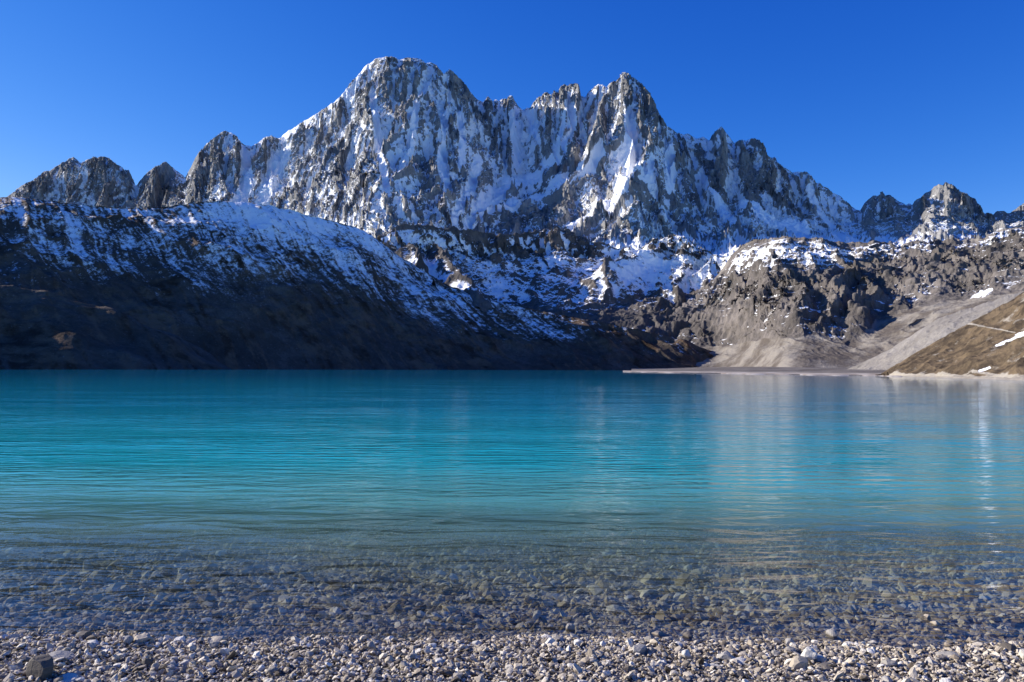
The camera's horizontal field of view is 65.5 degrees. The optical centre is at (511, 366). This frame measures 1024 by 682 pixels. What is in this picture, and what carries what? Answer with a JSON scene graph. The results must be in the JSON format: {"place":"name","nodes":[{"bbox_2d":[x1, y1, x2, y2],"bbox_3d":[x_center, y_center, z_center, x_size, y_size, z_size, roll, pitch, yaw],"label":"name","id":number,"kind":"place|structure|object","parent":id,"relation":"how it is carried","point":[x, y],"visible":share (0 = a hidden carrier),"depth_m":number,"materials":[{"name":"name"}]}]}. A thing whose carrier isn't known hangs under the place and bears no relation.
{"place":"outdoors","nodes":[
{"label":"outdoors","id":0,"kind":"place"},
{"bbox_2d":[0,197,713,369],"bbox_3d":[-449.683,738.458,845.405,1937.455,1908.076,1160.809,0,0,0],"label":"hill","id":1,"kind":"structure","parent":0,"point":[219,284],"depth_m":870.42,"materials":[{"name":"grey stone"}]},
{"bbox_2d":[0,369,1023,637],"bbox_3d":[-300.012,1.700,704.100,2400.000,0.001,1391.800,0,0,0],"label":"water","id":2,"kind":"structure","parent":0,"point":[398,437],"depth_m":34.68,"materials":[{"name":"teal liquid"}]},
{"bbox_2d":[920,614,931,622],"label":"stone","id":3,"kind":"object","parent":2,"relation":"in","point":[924,617],"visible":0.88,"depth_m":10.27,"materials":[{"name":"beige stone"}]},
{"bbox_2d":[0,499,1023,681],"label":"ground","id":4,"kind":"structure","parent":0,"point":[794,515],"depth_m":17.54,"materials":[{"name":"grey gravel"}]},
{"bbox_2d":[0,643,10,647],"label":"stone","id":5,"kind":"object","parent":4,"relation":"on","point":[5,644],"visible":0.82,"depth_m":8.74,"materials":[{"name":"grey stone"}]},
{"bbox_2d":[25,654,53,680],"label":"stone","id":6,"kind":"object","parent":4,"relation":"on","point":[41,666],"visible":0.97,"depth_m":7.65,"materials":[{"name":"grey stone"}]},
{"bbox_2d":[49,650,74,660],"bbox_3d":[-4.728,3.051,8.348,0.264,0.110,0.229,0,0,10],"label":"stone","id":7,"kind":"object","parent":4,"relation":"on","point":[60,653],"visible":0.6,"depth_m":8.35,"materials":[{"name":"grey stone"}]},
{"bbox_2d":[53,673,78,681],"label":"stone","id":8,"kind":"object","parent":4,"relation":"on","point":[69,677],"visible":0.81,"depth_m":7.61,"materials":[{"name":"blue stone"}]},
{"bbox_2d":[63,630,76,636],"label":"stone","id":9,"kind":"object","parent":4,"relation":"on","point":[73,632],"visible":0.69,"depth_m":9.37,"materials":[{"name":"grey stone"}]},
{"bbox_2d":[67,643,74,648],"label":"stone","id":10,"kind":"object","parent":4,"relation":"on","point":[71,645],"visible":0.64,"depth_m":8.68,"materials":[{"name":"grey stone"}]},
{"bbox_2d":[75,677,84,681],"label":"stone","id":11,"kind":"object","parent":4,"relation":"on","point":[81,679],"visible":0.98,"depth_m":7.59,"materials":[{"name":"white stone"}]},
{"bbox_2d":[75,630,91,638],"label":"stone","id":12,"kind":"object","parent":4,"relation":"on","point":[83,634],"visible":0.75,"depth_m":9.21,"materials":[{"name":"grey stone"}]},
{"bbox_2d":[87,640,99,644],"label":"stone","id":13,"kind":"object","parent":4,"relation":"on","point":[94,641],"visible":0.44,"depth_m":8.91,"materials":[{"name":"white stone"}]},
{"bbox_2d":[98,651,105,657],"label":"stone","id":14,"kind":"object","parent":4,"relation":"on","point":[101,653],"visible":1,"depth_m":8.42,"materials":[{"name":"grey stone"}]},
{"bbox_2d":[124,635,133,644],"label":"stone","id":15,"kind":"object","parent":4,"relation":"on","point":[128,639],"visible":0.97,"depth_m":8.94,"materials":[{"name":"grey stone"}]},
{"bbox_2d":[134,633,154,643],"bbox_3d":[-4.209,3.111,9.092,0.214,0.130,0.195,0,0,-40],"label":"stone","id":16,"kind":"object","parent":4,"relation":"on","point":[140,638],"visible":0.82,"depth_m":9.03,"materials":[{"name":"grey stone"}]},
{"bbox_2d":[140,658,152,668],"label":"stone","id":17,"kind":"object","parent":4,"relation":"on","point":[146,661],"visible":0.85,"depth_m":8.08,"materials":[{"name":"grey stone"}]},
{"bbox_2d":[151,662,159,671],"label":"stone","id":18,"kind":"object","parent":4,"relation":"on","point":[156,665],"visible":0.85,"depth_m":7.99,"materials":[{"name":"white stone"}]},
{"bbox_2d":[167,664,175,669],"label":"stone","id":19,"kind":"object","parent":4,"relation":"on","point":[171,666],"visible":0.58,"depth_m":8.02,"materials":[{"name":"grey stone"}]},
{"bbox_2d":[174,636,185,643],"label":"stone","id":20,"kind":"object","parent":4,"relation":"on","point":[177,639],"visible":0.62,"depth_m":9.13,"materials":[{"name":"white stone"}]},
{"bbox_2d":[179,659,189,664],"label":"stone","id":21,"kind":"object","parent":4,"relation":"on","point":[186,661],"visible":0.66,"depth_m":8.23,"materials":[{"name":"grey stone"}]},
{"bbox_2d":[208,667,215,674],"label":"stone","id":22,"kind":"object","parent":4,"relation":"on","point":[211,671],"visible":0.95,"depth_m":7.91,"materials":[{"name":"white stone"}]},
{"bbox_2d":[209,641,219,647],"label":"stone","id":23,"kind":"object","parent":4,"relation":"on","point":[212,644],"visible":0.9,"depth_m":8.89,"materials":[{"name":"grey stone"}]},
{"bbox_2d":[210,636,227,641],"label":"stone","id":24,"kind":"object","parent":4,"relation":"on","point":[216,638],"visible":0.38,"depth_m":9.18,"materials":[{"name":"grey stone"}]},
{"bbox_2d":[219,648,230,654],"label":"stone","id":25,"kind":"object","parent":4,"relation":"on","point":[225,651],"visible":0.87,"depth_m":8.59,"materials":[{"name":"grey stone"}]},
{"bbox_2d":[258,665,264,670],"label":"stone","id":26,"kind":"object","parent":4,"relation":"on","point":[261,668],"visible":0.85,"depth_m":7.99,"materials":[{"name":"white stone"}]},
{"bbox_2d":[264,678,273,681],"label":"stone","id":27,"kind":"object","parent":4,"relation":"on","point":[269,680],"visible":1,"depth_m":7.50,"materials":[{"name":"white stone"}]},
{"bbox_2d":[266,666,278,673],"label":"stone","id":28,"kind":"object","parent":4,"relation":"on","point":[272,669],"visible":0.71,"depth_m":7.91,"materials":[{"name":"grey stone"}]},
{"bbox_2d":[291,636,300,642],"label":"stone","id":29,"kind":"object","parent":4,"relation":"on","point":[297,639],"visible":0.55,"depth_m":9.10,"materials":[{"name":"grey stone"}]},
{"bbox_2d":[305,651,313,656],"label":"stone","id":30,"kind":"object","parent":4,"relation":"on","point":[308,653],"visible":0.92,"depth_m":8.52,"materials":[{"name":"grey stone"}]},
{"bbox_2d":[316,639,326,644],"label":"stone","id":31,"kind":"object","parent":4,"relation":"on","point":[321,641],"visible":0.69,"depth_m":9.00,"materials":[{"name":"grey stone"}]},
{"bbox_2d":[367,641,375,649],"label":"stone","id":32,"kind":"object","parent":4,"relation":"on","point":[370,644],"visible":0.75,"depth_m":8.84,"materials":[{"name":"grey stone"}]},
{"bbox_2d":[368,673,376,679],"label":"stone","id":33,"kind":"object","parent":4,"relation":"on","point":[372,675],"visible":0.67,"depth_m":7.75,"materials":[{"name":"grey stone"}]},
{"bbox_2d":[373,659,380,664],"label":"stone","id":34,"kind":"object","parent":4,"relation":"on","point":[377,661],"visible":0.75,"depth_m":8.26,"materials":[{"name":"grey stone"}]},
{"bbox_2d":[385,656,392,665],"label":"stone","id":35,"kind":"object","parent":4,"relation":"on","point":[389,659],"visible":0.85,"depth_m":8.23,"materials":[{"name":"grey stone"}]},
{"bbox_2d":[415,648,423,653],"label":"stone","id":36,"kind":"object","parent":4,"relation":"on","point":[418,650],"visible":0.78,"depth_m":8.69,"materials":[{"name":"white stone"}]},
{"bbox_2d":[472,640,481,645],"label":"stone","id":37,"kind":"object","parent":4,"relation":"on","point":[476,643],"visible":0.84,"depth_m":9.07,"materials":[{"name":"white stone"}]},
{"bbox_2d":[490,661,498,668],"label":"stone","id":38,"kind":"object","parent":4,"relation":"on","point":[494,665],"visible":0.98,"depth_m":8.13,"materials":[{"name":"white stone"}]},
{"bbox_2d":[0,520,1023,646],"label":"lake bed stones","id":39,"kind":"object","parent":4,"relation":"on","point":[76,604],"visible":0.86,"depth_m":12.76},
{"bbox_2d":[889,627,897,632],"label":"stone","id":40,"kind":"object","parent":39,"relation":"on","point":[894,629],"visible":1,"depth_m":9.86,"materials":[{"name":"grey stone"}]},
{"bbox_2d":[928,621,942,628],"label":"stone","id":41,"kind":"object","parent":39,"relation":"on","point":[935,624],"visible":0.92,"depth_m":9.99,"materials":[{"name":"beige stone"}]},
{"bbox_2d":[1011,620,1023,628],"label":"stone","id":42,"kind":"object","parent":39,"relation":"on","point":[1017,624],"visible":1,"depth_m":10.08,"materials":[{"name":"grey stone"}]},
{"bbox_2d":[0,629,1023,681],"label":"gravel","id":43,"kind":"structure","parent":4,"relation":"on","point":[237,672],"depth_m":8.36,"materials":[{"name":"grey gravel"}]},
{"bbox_2d":[545,638,554,643],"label":"stone","id":44,"kind":"object","parent":4,"relation":"on","point":[550,640],"visible":0.58,"depth_m":9.00,"materials":[{"name":"white stone"}]},
{"bbox_2d":[566,623,574,633],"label":"stone","id":45,"kind":"object","parent":4,"relation":"on","point":[570,627],"visible":0.91,"depth_m":9.72,"materials":[{"name":"grey stone"}]},
{"bbox_2d":[574,639,581,645],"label":"stone","id":46,"kind":"object","parent":4,"relation":"on","point":[578,641],"visible":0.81,"depth_m":8.99,"materials":[{"name":"white stone"}]},
{"bbox_2d":[594,662,602,667],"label":"stone","id":47,"kind":"object","parent":4,"relation":"on","point":[598,664],"visible":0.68,"depth_m":8.15,"materials":[{"name":"white stone"}]},
{"bbox_2d":[608,639,619,643],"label":"stone","id":48,"kind":"object","parent":4,"relation":"on","point":[614,640],"visible":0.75,"depth_m":9.10,"materials":[{"name":"grey stone"}]},
{"bbox_2d":[632,644,647,654],"bbox_3d":[1.377,3.095,8.690,0.202,0.124,0.147,8,0,-39],"label":"stone","id":49,"kind":"object","parent":4,"relation":"on","point":[640,648],"visible":0.86,"depth_m":8.64,"materials":[{"name":"grey stone"}]},
{"bbox_2d":[644,635,652,642],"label":"stone","id":50,"kind":"object","parent":4,"relation":"on","point":[647,638],"visible":0.56,"depth_m":9.19,"materials":[{"name":"beige stone"}]},
{"bbox_2d":[648,647,655,652],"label":"stone","id":51,"kind":"object","parent":4,"relation":"on","point":[650,649],"visible":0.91,"depth_m":8.66,"materials":[{"name":"grey stone"}]},
{"bbox_2d":[648,630,669,636],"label":"stone","id":52,"kind":"object","parent":4,"relation":"on","point":[658,633],"visible":0.41,"depth_m":9.56,"materials":[{"name":"grey stone"}]},
{"bbox_2d":[662,636,673,640],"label":"stone","id":53,"kind":"object","parent":4,"relation":"on","point":[669,638],"visible":0.52,"depth_m":9.33,"materials":[{"name":"grey stone"}]},
{"bbox_2d":[682,631,691,641],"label":"stone","id":54,"kind":"object","parent":4,"relation":"on","point":[687,636],"visible":0.77,"depth_m":9.47,"materials":[{"name":"grey stone"}]},
{"bbox_2d":[682,649,691,658],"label":"stone","id":55,"kind":"object","parent":4,"relation":"on","point":[686,653],"visible":0.96,"depth_m":8.52,"materials":[{"name":"white stone"}]},
{"bbox_2d":[716,650,732,660],"bbox_3d":[2.275,3.096,8.489,0.152,0.117,0.169,0,0,-18],"label":"stone","id":56,"kind":"object","parent":4,"relation":"on","point":[724,655],"visible":0.77,"depth_m":8.46,"materials":[{"name":"grey stone"}]},
{"bbox_2d":[725,641,735,645],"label":"stone","id":57,"kind":"object","parent":4,"relation":"on","point":[731,643],"visible":0.56,"depth_m":9.11,"materials":[{"name":"white stone"}]},
{"bbox_2d":[729,657,745,664],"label":"stone","id":58,"kind":"object","parent":4,"relation":"on","point":[741,660],"visible":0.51,"depth_m":8.37,"materials":[{"name":"grey stone"}]},
{"bbox_2d":[735,670,744,677],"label":"stone","id":59,"kind":"object","parent":4,"relation":"on","point":[739,673],"visible":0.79,"depth_m":7.91,"materials":[{"name":"grey stone"}]},
{"bbox_2d":[738,651,747,656],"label":"stone","id":60,"kind":"object","parent":4,"relation":"on","point":[741,653],"visible":0.74,"depth_m":8.58,"materials":[{"name":"beige stone"}]},
{"bbox_2d":[753,631,762,635],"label":"stone","id":61,"kind":"object","parent":4,"relation":"on","point":[758,633],"visible":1,"depth_m":9.76,"materials":[{"name":"grey stone"}]},
{"bbox_2d":[771,650,779,655],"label":"stone","id":62,"kind":"object","parent":4,"relation":"on","point":[775,652],"visible":0.78,"depth_m":8.67,"materials":[{"name":"grey stone"}]},
{"bbox_2d":[786,638,793,644],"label":"stone","id":63,"kind":"object","parent":4,"relation":"on","point":[789,641],"visible":0.69,"depth_m":9.04,"materials":[{"name":"beige stone"}]},
{"bbox_2d":[789,655,807,669],"bbox_3d":[2.930,3.053,8.169,0.209,0.162,0.139,-4,3,14],"label":"stone","id":64,"kind":"object","parent":4,"relation":"on","point":[797,662],"visible":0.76,"depth_m":8.14,"materials":[{"name":"beige stone"}]},
{"bbox_2d":[801,647,817,661],"bbox_3d":[3.156,3.068,8.471,0.182,0.182,0.145,-7,-12,17],"label":"stone","id":65,"kind":"object","parent":4,"relation":"on","point":[809,653],"visible":0.74,"depth_m":8.42,"materials":[{"name":"white stone"}]},
{"bbox_2d":[815,654,823,660],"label":"stone","id":66,"kind":"object","parent":4,"relation":"on","point":[818,657],"visible":0.49,"depth_m":8.48,"materials":[{"name":"grey stone"}]},
{"bbox_2d":[818,662,834,669],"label":"stone","id":67,"kind":"object","parent":4,"relation":"on","point":[825,665],"visible":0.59,"depth_m":8.20,"materials":[{"name":"grey stone"}]},
{"bbox_2d":[825,629,837,640],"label":"stone","id":68,"kind":"object","parent":4,"relation":"on","point":[831,634],"visible":0.8,"depth_m":9.55,"materials":[{"name":"beige stone"}]},
{"bbox_2d":[867,640,878,644],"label":"stone","id":69,"kind":"object","parent":4,"relation":"on","point":[872,642],"visible":0.6,"depth_m":9.28,"materials":[{"name":"white stone"}]},
{"bbox_2d":[881,675,891,681],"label":"stone","id":70,"kind":"object","parent":4,"relation":"on","point":[886,678],"visible":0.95,"depth_m":7.73,"materials":[{"name":"white stone"}]},
{"bbox_2d":[880,659,897,667],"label":"stone","id":71,"kind":"object","parent":4,"relation":"on","point":[891,663],"visible":0.69,"depth_m":8.23,"materials":[{"name":"grey stone"}]},
{"bbox_2d":[895,640,907,647],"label":"stone","id":72,"kind":"object","parent":4,"relation":"on","point":[902,644],"visible":0.52,"depth_m":9.26,"materials":[{"name":"grey stone"}]},
{"bbox_2d":[925,658,936,665],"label":"stone","id":73,"kind":"object","parent":4,"relation":"on","point":[929,660],"visible":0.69,"depth_m":8.38,"materials":[{"name":"grey stone"}]},
{"bbox_2d":[931,628,945,636],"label":"stone","id":74,"kind":"object","parent":4,"relation":"on","point":[936,632],"visible":1,"depth_m":9.74,"materials":[{"name":"grey stone"}]},
{"bbox_2d":[940,613,948,618],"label":"stone","id":75,"kind":"object","parent":4,"relation":"on","point":[944,616],"visible":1,"depth_m":10.44,"materials":[{"name":"grey stone"}]},
{"bbox_2d":[939,678,951,681],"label":"stone","id":76,"kind":"object","parent":4,"relation":"on","point":[945,680],"visible":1,"depth_m":7.73,"materials":[{"name":"white stone"}]},
{"bbox_2d":[935,651,959,659],"bbox_3d":[4.812,3.171,8.718,0.244,0.102,0.296,1,-8,-19],"label":"stone","id":77,"kind":"object","parent":4,"relation":"on","point":[947,653],"visible":0.4,"depth_m":8.71,"materials":[{"name":"grey stone"}]},
{"bbox_2d":[951,627,966,633],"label":"stone","id":78,"kind":"object","parent":4,"relation":"on","point":[958,630],"visible":1,"depth_m":9.86,"materials":[{"name":"grey stone"}]},
{"bbox_2d":[990,617,1001,622],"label":"stone","id":79,"kind":"object","parent":4,"relation":"on","point":[996,619],"visible":1,"depth_m":10.27,"materials":[{"name":"grey stone"}]},
{"bbox_2d":[992,629,1006,635],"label":"stone","id":80,"kind":"object","parent":4,"relation":"on","point":[998,632],"visible":1,"depth_m":9.79,"materials":[{"name":"grey stone"}]},
{"bbox_2d":[998,642,1017,652],"bbox_3d":[5.610,3.185,9.011,0.195,0.127,0.279,10,-5,12],"label":"stone","id":81,"kind":"object","parent":4,"relation":"on","point":[1007,646],"visible":0.7,"depth_m":8.95,"materials":[{"name":"grey stone"}]},
{"bbox_2d":[1008,628,1019,635],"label":"stone","id":82,"kind":"object","parent":4,"relation":"on","point":[1015,632],"visible":1,"depth_m":9.78,"materials":[{"name":"grey stone"}]},
{"bbox_2d":[1018,649,1023,658],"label":"stone","id":83,"kind":"object","parent":4,"relation":"on","point":[1021,653],"visible":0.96,"depth_m":8.60,"materials":[{"name":"white stone"}]},
{"bbox_2d":[0,0,1023,213],"label":"sky","id":84,"kind":"structure","parent":0,"point":[901,99],"materials":[{"name":"blue"}]},
{"bbox_2d":[7,56,1023,256],"bbox_3d":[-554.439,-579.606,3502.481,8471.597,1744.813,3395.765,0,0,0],"label":"mountain","id":85,"kind":"structure","parent":0,"point":[382,146],"depth_m":3268.80,"materials":[{"name":"stone"}]},
{"bbox_2d":[376,223,731,337],"bbox_3d":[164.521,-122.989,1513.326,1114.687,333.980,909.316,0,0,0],"label":"bowl ridge","id":86,"kind":"structure","parent":0,"point":[650,285],"depth_m":1408.44,"materials":[{"name":"white snow"}]},
{"bbox_2d":[623,370,902,376],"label":"shore","id":87,"kind":"structure","parent":0,"point":[833,374],"depth_m":426.45,"materials":[{"name":"grey gravel"}]},
{"bbox_2d":[631,227,1023,375],"bbox_3d":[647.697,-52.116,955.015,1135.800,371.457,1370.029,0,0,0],"label":"cliff","id":88,"kind":"structure","parent":0,"point":[801,304],"depth_m":983.82,"materials":[{"name":"grey stone"}]},
{"bbox_2d":[849,292,1021,369],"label":"scree slope","id":89,"kind":"structure","parent":0,"point":[930,333],"depth_m":558.05,"materials":[{"name":"grey gravel"}]},
{"bbox_2d":[876,292,1023,380],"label":"hillside","id":90,"kind":"structure","parent":0,"point":[989,345],"depth_m":319.76,"materials":[{"name":"brown soil"}]}
]}

